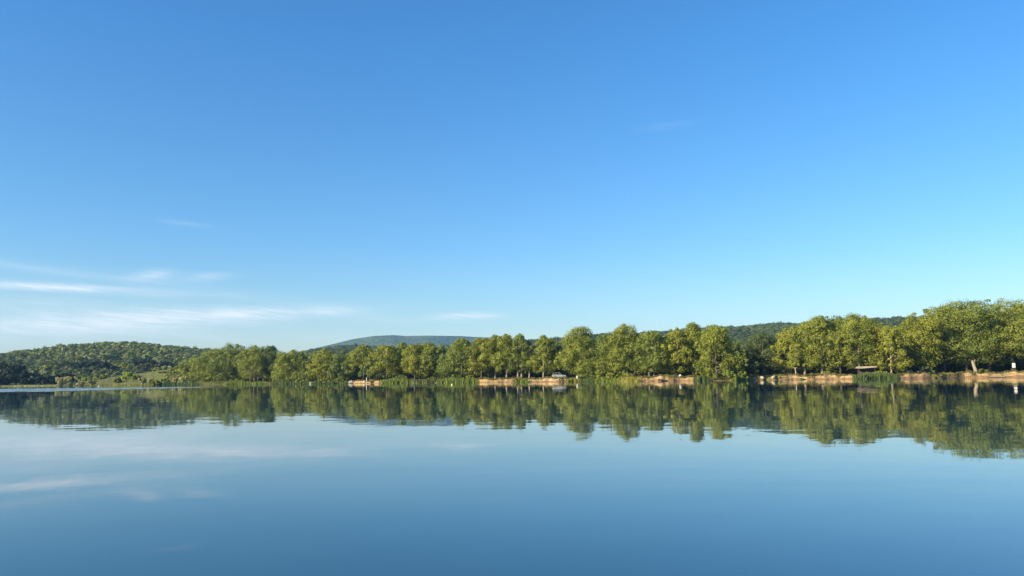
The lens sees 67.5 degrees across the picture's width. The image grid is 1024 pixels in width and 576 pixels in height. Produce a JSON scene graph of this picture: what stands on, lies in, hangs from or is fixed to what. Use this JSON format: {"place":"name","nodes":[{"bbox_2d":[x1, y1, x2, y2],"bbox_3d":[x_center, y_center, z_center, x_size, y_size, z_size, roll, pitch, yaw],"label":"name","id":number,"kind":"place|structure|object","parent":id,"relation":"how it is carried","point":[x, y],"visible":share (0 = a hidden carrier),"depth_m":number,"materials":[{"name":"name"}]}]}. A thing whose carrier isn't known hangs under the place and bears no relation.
{"place":"outdoors","nodes":[
{"label":"outdoors","id":0,"kind":"place"},
{"bbox_2d":[11,347,290,383],"bbox_3d":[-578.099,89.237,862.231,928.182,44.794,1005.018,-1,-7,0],"label":"hill","id":1,"kind":"structure","parent":0,"point":[134,370],"depth_m":618.36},
{"bbox_2d":[82,361,105,368],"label":"hillside tree","id":2,"kind":"object","parent":1,"relation":"on","point":[93,365],"visible":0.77,"depth_m":559.80,"materials":[{"name":"green plant"}]},
{"bbox_2d":[98,362,115,369],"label":"hillside tree","id":3,"kind":"object","parent":1,"relation":"on","point":[107,365],"visible":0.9,"depth_m":564.01,"materials":[{"name":"green plant"}]},
{"bbox_2d":[108,362,135,370],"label":"hillside bush","id":4,"kind":"object","parent":1,"relation":"on","point":[124,365],"visible":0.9,"depth_m":570.59,"materials":[{"name":"green plant"}]},
{"bbox_2d":[0,341,298,380],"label":"hillside forest","id":5,"kind":"object","parent":1,"relation":"on","point":[60,354],"visible":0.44,"depth_m":723.87,"materials":[{"name":"green plant"}]},
{"bbox_2d":[297,335,495,352],"bbox_3d":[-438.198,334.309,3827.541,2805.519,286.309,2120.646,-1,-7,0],"label":"mountains","id":6,"kind":"structure","parent":0,"point":[393,340],"depth_m":4412.73,"materials":[{"name":"plant"}]},
{"bbox_2d":[0,377,1023,575],"bbox_3d":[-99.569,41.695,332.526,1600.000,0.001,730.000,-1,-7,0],"label":"water","id":7,"kind":"structure","parent":0,"point":[876,477],"depth_m":8.12,"materials":[{"name":"blue liquid"}]},
{"bbox_2d":[0,368,1023,386],"bbox_3d":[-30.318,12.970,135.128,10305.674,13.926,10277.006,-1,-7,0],"label":"ground","id":8,"kind":"structure","parent":0,"point":[154,375],"depth_m":265.57,"materials":[{"name":"soil"}]},
{"bbox_2d":[0,362,18,384],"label":"hillside tree","id":9,"kind":"object","parent":8,"relation":"on","point":[3,368],"visible":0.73,"depth_m":437.67,"materials":[{"name":"green plant"}]},
{"bbox_2d":[0,364,28,384],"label":"hillside tree","id":10,"kind":"object","parent":8,"relation":"on","point":[16,368],"visible":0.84,"depth_m":437.62,"materials":[{"name":"green plant"}]},
{"bbox_2d":[12,372,35,383],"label":"hillside tree","id":11,"kind":"object","parent":8,"relation":"on","point":[20,380],"visible":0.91,"depth_m":437.28,"materials":[{"name":"green plant"}]},
{"bbox_2d":[23,374,48,384],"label":"hillside tree","id":12,"kind":"object","parent":8,"relation":"on","point":[37,378],"visible":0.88,"depth_m":437.40,"materials":[{"name":"green plant"}]},
{"bbox_2d":[40,375,60,383],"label":"hillside tree","id":13,"kind":"object","parent":8,"relation":"on","point":[50,379],"visible":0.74,"depth_m":438.75,"materials":[{"name":"green plant"}]},
{"bbox_2d":[55,377,65,385],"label":"pale shrub","id":14,"kind":"object","parent":8,"relation":"on","point":[59,380],"visible":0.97,"depth_m":412.43,"materials":[{"name":"green plant"}]},
{"bbox_2d":[55,373,77,383],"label":"hillside tree","id":15,"kind":"object","parent":8,"relation":"on","point":[72,376],"visible":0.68,"depth_m":446.11,"materials":[{"name":"green plant"}]},
{"bbox_2d":[63,376,77,385],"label":"pale shrub","id":16,"kind":"object","parent":8,"relation":"on","point":[67,379],"visible":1,"depth_m":412.05,"materials":[{"name":"green plant"}]},
{"bbox_2d":[90,384,151,385],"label":"reed bed","id":17,"kind":"object","parent":8,"relation":"on","point":[120,384],"visible":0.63,"depth_m":403.17,"materials":[{"name":"green plant"}]},
{"bbox_2d":[121,371,133,378],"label":"hillside bush","id":18,"kind":"object","parent":8,"relation":"on","point":[127,374],"visible":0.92,"depth_m":425.48,"materials":[{"name":"green plant"}]},
{"bbox_2d":[164,366,188,379],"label":"shore tree","id":19,"kind":"object","parent":8,"relation":"on","point":[171,371],"visible":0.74,"depth_m":401.58,"materials":[{"name":"green plant"}]},
{"bbox_2d":[155,381,202,384],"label":"reed bed","id":20,"kind":"object","parent":8,"relation":"on","point":[185,383],"visible":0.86,"depth_m":388.01,"materials":[{"name":"green plant"}]},
{"bbox_2d":[174,358,204,378],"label":"shore tree","id":21,"kind":"object","parent":8,"relation":"on","point":[182,370],"visible":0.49,"depth_m":399.50,"materials":[{"name":"green plant"}]},
{"bbox_2d":[182,350,237,380],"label":"shore tree","id":22,"kind":"object","parent":8,"relation":"on","point":[208,374],"visible":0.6,"depth_m":386.09,"materials":[{"name":"green plant"}]},
{"bbox_2d":[204,348,231,378],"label":"shore tree","id":23,"kind":"object","parent":8,"relation":"on","point":[213,358],"visible":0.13,"depth_m":393.42,"materials":[{"name":"green plant"}]},
{"bbox_2d":[210,375,229,383],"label":"shore bush","id":24,"kind":"object","parent":8,"relation":"on","point":[217,378],"visible":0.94,"depth_m":376.15,"materials":[{"name":"green plant"}]},
{"bbox_2d":[205,343,252,380],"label":"shore tree","id":25,"kind":"object","parent":8,"relation":"on","point":[222,365],"visible":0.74,"depth_m":383.67,"materials":[{"name":"green plant"}]},
{"bbox_2d":[223,379,250,383],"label":"reed bed","id":26,"kind":"object","parent":8,"relation":"on","point":[241,382],"visible":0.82,"depth_m":362.50,"materials":[{"name":"green plant"}]},
{"bbox_2d":[234,344,272,381],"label":"shore tree","id":27,"kind":"object","parent":8,"relation":"on","point":[247,357],"visible":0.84,"depth_m":366.23,"materials":[{"name":"green plant"}]},
{"bbox_2d":[256,345,283,381],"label":"shore tree","id":28,"kind":"object","parent":8,"relation":"on","point":[267,353],"visible":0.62,"depth_m":367.51,"materials":[{"name":"green plant"}]},
{"bbox_2d":[270,363,290,381],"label":"shore tree","id":29,"kind":"object","parent":8,"relation":"on","point":[273,378],"visible":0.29,"depth_m":353.80,"materials":[{"name":"green plant"}]},
{"bbox_2d":[271,349,311,381],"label":"shore tree","id":30,"kind":"object","parent":8,"relation":"on","point":[289,357],"visible":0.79,"depth_m":345.44,"materials":[{"name":"green plant"}]},
{"bbox_2d":[273,380,348,383],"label":"reed bed","id":31,"kind":"object","parent":8,"relation":"on","point":[316,382],"visible":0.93,"depth_m":330.58,"materials":[{"name":"green plant"}]},
{"bbox_2d":[298,350,326,380],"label":"shore tree","id":32,"kind":"object","parent":8,"relation":"on","point":[305,363],"visible":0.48,"depth_m":342.28,"materials":[{"name":"green plant"}]},
{"bbox_2d":[305,348,343,380],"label":"shore tree","id":33,"kind":"object","parent":8,"relation":"on","point":[324,356],"visible":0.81,"depth_m":334.20,"materials":[{"name":"green plant"}]},
{"bbox_2d":[326,349,355,380],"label":"shore tree","id":34,"kind":"object","parent":8,"relation":"on","point":[334,359],"visible":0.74,"depth_m":329.69,"materials":[{"name":"green plant"}]},
{"bbox_2d":[344,344,381,379],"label":"shore tree","id":35,"kind":"object","parent":8,"relation":"on","point":[360,353],"visible":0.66,"depth_m":326.82,"materials":[{"name":"green plant"}]},
{"bbox_2d":[358,362,376,379],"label":"shore tree","id":36,"kind":"object","parent":8,"relation":"on","point":[363,369],"visible":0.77,"depth_m":314.75,"materials":[{"name":"green plant"}]},
{"bbox_2d":[367,344,405,378],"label":"shore tree","id":37,"kind":"object","parent":8,"relation":"on","point":[379,364],"visible":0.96,"depth_m":310.63,"materials":[{"name":"green plant"}]},
{"bbox_2d":[379,378,410,382],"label":"reed bed","id":38,"kind":"object","parent":8,"relation":"on","point":[393,380],"visible":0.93,"depth_m":295.62,"materials":[{"name":"green plant"}]},
{"bbox_2d":[388,341,413,377],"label":"shore tree","id":39,"kind":"object","parent":8,"relation":"on","point":[403,346],"visible":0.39,"depth_m":313.90,"materials":[{"name":"green plant"}]},
{"bbox_2d":[400,343,430,379],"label":"shore tree","id":40,"kind":"object","parent":8,"relation":"on","point":[413,359],"visible":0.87,"depth_m":301.12,"materials":[{"name":"green plant"}]},
{"bbox_2d":[404,379,437,382],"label":"reed bed","id":41,"kind":"object","parent":8,"relation":"on","point":[422,381],"visible":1,"depth_m":290.79,"materials":[{"name":"green plant"}]},
{"bbox_2d":[416,341,443,377],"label":"shore tree","id":42,"kind":"object","parent":8,"relation":"on","point":[427,362],"visible":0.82,"depth_m":301.35,"materials":[{"name":"green plant"}]},
{"bbox_2d":[429,345,455,378],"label":"shore tree","id":43,"kind":"object","parent":8,"relation":"on","point":[442,357],"visible":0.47,"depth_m":301.14,"materials":[{"name":"green plant"}]},
{"bbox_2d":[436,377,478,382],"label":"reed bed","id":44,"kind":"object","parent":8,"relation":"on","point":[458,380],"visible":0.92,"depth_m":281.03,"materials":[{"name":"green plant"}]},
{"bbox_2d":[436,337,479,377],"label":"shore tree","id":45,"kind":"object","parent":8,"relation":"on","point":[455,352],"visible":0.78,"depth_m":291.19,"materials":[{"name":"green plant"}]},
{"bbox_2d":[466,337,495,377],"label":"shore tree","id":46,"kind":"object","parent":8,"relation":"on","point":[479,341],"visible":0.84,"depth_m":287.14,"materials":[{"name":"green plant"}]},
{"bbox_2d":[478,334,508,378],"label":"shore tree","id":47,"kind":"object","parent":8,"relation":"on","point":[493,343],"visible":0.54,"depth_m":286.47,"materials":[{"name":"green plant"}]},
{"bbox_2d":[489,367,513,377],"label":"woodland tree","id":48,"kind":"object","parent":8,"relation":"on","point":[500,373],"visible":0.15,"depth_m":300.78,"materials":[{"name":"green plant"}]},
{"bbox_2d":[490,334,521,377],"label":"shore tree","id":49,"kind":"object","parent":8,"relation":"on","point":[505,341],"visible":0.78,"depth_m":281.05,"materials":[{"name":"green plant"}]},
{"bbox_2d":[503,333,536,377],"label":"shore tree","id":50,"kind":"object","parent":8,"relation":"on","point":[520,345],"visible":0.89,"depth_m":280.42,"materials":[{"name":"green plant"}]},
{"bbox_2d":[519,340,535,377],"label":"shore tree","id":51,"kind":"object","parent":8,"relation":"on","point":[528,367],"visible":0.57,"depth_m":280.91,"materials":[{"name":"green plant"}]},
{"bbox_2d":[523,345,549,376],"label":"woodland tree","id":52,"kind":"object","parent":8,"relation":"on","point":[536,346],"visible":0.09,"depth_m":295.64,"materials":[{"name":"green plant"}]},
{"bbox_2d":[525,334,559,377],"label":"shore tree","id":53,"kind":"object","parent":8,"relation":"on","point":[542,351],"visible":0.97,"depth_m":272.41,"materials":[{"name":"green plant"}]},
{"bbox_2d":[532,343,558,376],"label":"woodland tree","id":54,"kind":"object","parent":8,"relation":"on","point":[537,374],"visible":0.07,"depth_m":295.75,"materials":[{"name":"green plant"}]},
{"bbox_2d":[549,340,566,372],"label":"woodland tree","id":55,"kind":"object","parent":8,"relation":"on","point":[558,345],"visible":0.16,"depth_m":300.85,"materials":[{"name":"green plant"}]},
{"bbox_2d":[561,339,586,375],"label":"woodland tree","id":56,"kind":"object","parent":8,"relation":"on","point":[572,374],"visible":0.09,"depth_m":285.20,"materials":[{"name":"green plant"}]},
{"bbox_2d":[553,325,604,374],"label":"shore tree","id":57,"kind":"object","parent":8,"relation":"on","point":[573,350],"visible":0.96,"depth_m":263.78,"materials":[{"name":"green plant"}]},
{"bbox_2d":[576,367,596,378],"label":"shore bush","id":58,"kind":"object","parent":8,"relation":"on","point":[592,374],"visible":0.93,"depth_m":257.97,"materials":[{"name":"green plant"}]},
{"bbox_2d":[582,337,613,375],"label":"woodland tree","id":59,"kind":"object","parent":8,"relation":"on","point":[598,343],"visible":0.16,"depth_m":280.05,"materials":[{"name":"green plant"}]},
{"bbox_2d":[595,333,613,375],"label":"shore tree","id":60,"kind":"object","parent":8,"relation":"on","point":[603,336],"visible":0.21,"depth_m":283.06,"materials":[{"name":"green plant"}]},
{"bbox_2d":[592,376,618,381],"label":"reed bed","id":61,"kind":"object","parent":8,"relation":"on","point":[605,379],"visible":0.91,"depth_m":250.23,"materials":[{"name":"green plant"}]},
{"bbox_2d":[593,323,646,374],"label":"shore tree","id":62,"kind":"object","parent":8,"relation":"on","point":[614,353],"visible":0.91,"depth_m":250.89,"materials":[{"name":"green plant"}]},
{"bbox_2d":[613,376,641,381],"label":"reed bed","id":63,"kind":"object","parent":8,"relation":"on","point":[626,378],"visible":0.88,"depth_m":238.80,"materials":[{"name":"green plant"}]},
{"bbox_2d":[256,365,1020,380],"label":"undergrowth","id":64,"kind":"object","parent":8,"relation":"on","point":[569,375],"depth_m":307.77,"materials":[{"name":"green plant"}]},
{"bbox_2d":[624,330,672,375],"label":"shore tree","id":65,"kind":"object","parent":8,"relation":"on","point":[652,338],"visible":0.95,"depth_m":244.59,"materials":[{"name":"green plant"}]},
{"bbox_2d":[633,343,663,375],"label":"woodland tree","id":66,"kind":"object","parent":8,"relation":"on","point":[647,367],"visible":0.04,"depth_m":264.74,"materials":[{"name":"green plant"}]},
{"bbox_2d":[659,334,677,374],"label":"woodland tree","id":67,"kind":"object","parent":8,"relation":"on","point":[670,343],"visible":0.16,"depth_m":262.55,"materials":[{"name":"green plant"}]},
{"bbox_2d":[658,327,694,374],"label":"shore tree","id":68,"kind":"object","parent":8,"relation":"on","point":[675,338],"visible":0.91,"depth_m":243.83,"materials":[{"name":"green plant"}]},
{"bbox_2d":[670,332,690,375],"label":"woodland tree","id":69,"kind":"object","parent":8,"relation":"on","point":[680,364],"visible":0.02,"depth_m":265.68,"materials":[{"name":"green plant"}]},
{"bbox_2d":[672,322,708,374],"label":"shore tree","id":70,"kind":"object","parent":8,"relation":"on","point":[693,330],"visible":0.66,"depth_m":245.46,"materials":[{"name":"green plant"}]},
{"bbox_2d":[693,375,711,380],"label":"reed bed","id":71,"kind":"object","parent":8,"relation":"on","point":[703,378],"visible":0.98,"depth_m":229.50,"materials":[{"name":"green plant"}]},
{"bbox_2d":[695,368,718,377],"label":"shore bush","id":72,"kind":"object","parent":8,"relation":"on","point":[709,371],"visible":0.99,"depth_m":230.45,"materials":[{"name":"green plant"}]},
{"bbox_2d":[695,346,726,374],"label":"woodland tree","id":73,"kind":"object","parent":8,"relation":"on","point":[719,360],"visible":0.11,"depth_m":256.30,"materials":[{"name":"green plant"}]},
{"bbox_2d":[692,324,748,376],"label":"shore tree","id":74,"kind":"object","parent":8,"relation":"on","point":[716,335],"visible":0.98,"depth_m":234.16,"materials":[{"name":"green plant"}]},
{"bbox_2d":[718,370,736,377],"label":"shore bush","id":75,"kind":"object","parent":8,"relation":"on","point":[727,374],"visible":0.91,"depth_m":229.63,"materials":[{"name":"green plant"}]},
{"bbox_2d":[722,340,748,373],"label":"shore tree","id":76,"kind":"object","parent":8,"relation":"on","point":[736,344],"visible":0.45,"depth_m":253.82,"materials":[{"name":"green plant"}]},
{"bbox_2d":[730,375,749,380],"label":"reed bed","id":77,"kind":"object","parent":8,"relation":"on","point":[738,378],"visible":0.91,"depth_m":230.80,"materials":[{"name":"green plant"}]},
{"bbox_2d":[750,343,770,373],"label":"woodland tree","id":78,"kind":"object","parent":8,"relation":"on","point":[757,368],"visible":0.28,"depth_m":264.78,"materials":[{"name":"green plant"}]},
{"bbox_2d":[736,330,794,374],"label":"shore tree","id":79,"kind":"object","parent":8,"relation":"on","point":[756,339],"visible":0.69,"depth_m":258.32,"materials":[{"name":"green plant"}]},
{"bbox_2d":[758,343,778,374],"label":"woodland tree","id":80,"kind":"object","parent":8,"relation":"on","point":[769,370],"visible":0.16,"depth_m":265.02,"materials":[{"name":"green plant"}]},
{"bbox_2d":[770,328,804,370],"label":"shore tree","id":81,"kind":"object","parent":8,"relation":"on","point":[782,343],"visible":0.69,"depth_m":250.76,"materials":[{"name":"green plant"}]},
{"bbox_2d":[779,321,822,374],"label":"shore tree","id":82,"kind":"object","parent":8,"relation":"on","point":[794,333],"visible":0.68,"depth_m":246.67,"materials":[{"name":"green plant"}]},
{"bbox_2d":[791,315,851,373],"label":"shore tree","id":83,"kind":"object","parent":8,"relation":"on","point":[815,325],"visible":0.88,"depth_m":243.49,"materials":[{"name":"green plant"}]},
{"bbox_2d":[813,315,868,374],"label":"shore tree","id":84,"kind":"object","parent":8,"relation":"on","point":[837,320],"visible":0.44,"depth_m":244.78,"materials":[{"name":"green plant"}]},
{"bbox_2d":[829,348,860,373],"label":"woodland tree","id":85,"kind":"object","parent":8,"relation":"on","point":[843,370],"visible":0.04,"depth_m":258.24,"materials":[{"name":"green plant"}]},
{"bbox_2d":[825,312,883,368],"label":"shore tree","id":86,"kind":"object","parent":8,"relation":"on","point":[864,326],"visible":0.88,"depth_m":239.72,"materials":[{"name":"green plant"}]},
{"bbox_2d":[855,366,876,373],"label":"picnic shelter","id":87,"kind":"object","parent":8,"relation":"on","point":[863,369],"visible":0.72,"depth_m":237.18,"materials":[{"name":"brown wood"}]},
{"bbox_2d":[856,318,891,371],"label":"shore tree","id":88,"kind":"object","parent":8,"relation":"on","point":[878,323],"visible":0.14,"depth_m":249.25,"materials":[{"name":"green plant"}]},
{"bbox_2d":[852,372,898,378],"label":"reed bed","id":89,"kind":"object","parent":8,"relation":"on","point":[873,375],"visible":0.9,"depth_m":227.85,"materials":[{"name":"green plant"}]},
{"bbox_2d":[865,322,913,372],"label":"shore tree","id":90,"kind":"object","parent":8,"relation":"on","point":[889,335],"visible":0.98,"depth_m":235.73,"materials":[{"name":"green plant"}]},
{"bbox_2d":[883,312,944,368],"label":"shore tree","id":91,"kind":"object","parent":8,"relation":"on","point":[929,324],"visible":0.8,"depth_m":241.84,"materials":[{"name":"green plant"}]},
{"bbox_2d":[915,366,935,372],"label":"shore bush","id":92,"kind":"object","parent":8,"relation":"on","point":[922,368],"visible":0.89,"depth_m":235.61,"materials":[{"name":"green plant"}]},
{"bbox_2d":[912,317,941,371],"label":"woodland tree","id":93,"kind":"object","parent":8,"relation":"on","point":[936,368],"visible":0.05,"depth_m":257.28,"materials":[{"name":"green plant"}]},
{"bbox_2d":[912,306,981,372],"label":"shore tree","id":94,"kind":"object","parent":8,"relation":"on","point":[928,311],"visible":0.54,"depth_m":247.00,"materials":[{"name":"green plant"}]},
{"bbox_2d":[938,318,965,371],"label":"woodland tree","id":95,"kind":"object","parent":8,"relation":"on","point":[958,367],"visible":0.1,"depth_m":258.70,"materials":[{"name":"green plant"}]},
{"bbox_2d":[921,299,1005,369],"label":"shore tree","id":96,"kind":"object","parent":8,"relation":"on","point":[973,309],"visible":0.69,"depth_m":244.48,"materials":[{"name":"green plant"}]},
{"bbox_2d":[953,306,1019,371],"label":"shore tree","id":97,"kind":"object","parent":8,"relation":"on","point":[999,333],"visible":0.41,"depth_m":247.11,"materials":[{"name":"green plant"}]},
{"bbox_2d":[976,313,1007,369],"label":"woodland tree","id":98,"kind":"object","parent":8,"relation":"on","point":[1001,367],"visible":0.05,"depth_m":263.61,"materials":[{"name":"green plant"}]},
{"bbox_2d":[966,297,1023,370],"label":"shore tree","id":99,"kind":"object","parent":8,"relation":"on","point":[1017,345],"visible":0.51,"depth_m":245.85,"materials":[{"name":"green plant"}]},
{"bbox_2d":[991,312,1010,371],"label":"woodland tree","id":100,"kind":"object","parent":8,"relation":"on","point":[993,367],"visible":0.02,"depth_m":268.46,"materials":[{"name":"green plant"}]},
{"bbox_2d":[998,309,1023,368],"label":"woodland tree","id":101,"kind":"object","parent":8,"relation":"on","point":[1018,366],"visible":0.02,"depth_m":260.06,"materials":[{"name":"green plant"}]},
{"bbox_2d":[1002,307,1023,365],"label":"shore tree","id":102,"kind":"object","parent":8,"relation":"on","point":[1020,320],"visible":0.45,"depth_m":249.20,"materials":[{"name":"green plant"}]},
{"bbox_2d":[1009,304,1023,369],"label":"woodland tree","id":103,"kind":"object","parent":8,"relation":"on","point":[1019,359],"visible":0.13,"depth_m":260.73,"materials":[{"name":"green plant"}]},
{"bbox_2d":[0,0,1023,352],"label":"sky","id":104,"kind":"structure","parent":0,"point":[287,175],"materials":[{"name":"blue"}]},
{"bbox_2d":[235,370,1023,383],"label":"grass","id":105,"kind":"structure","parent":0,"point":[758,375],"depth_m":240.72,"materials":[{"name":"green plant"}]},
{"bbox_3d":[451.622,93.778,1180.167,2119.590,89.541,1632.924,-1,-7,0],"label":"hills","id":106,"kind":"structure","parent":0,"visible":0},
{"bbox_2d":[303,315,929,360],"bbox_3d":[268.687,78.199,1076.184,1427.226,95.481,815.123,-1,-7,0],"label":"hillside forest","id":107,"kind":"object","parent":106,"relation":"on","point":[772,329],"visible":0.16,"depth_m":1169.57,"materials":[{"name":"green plant"}]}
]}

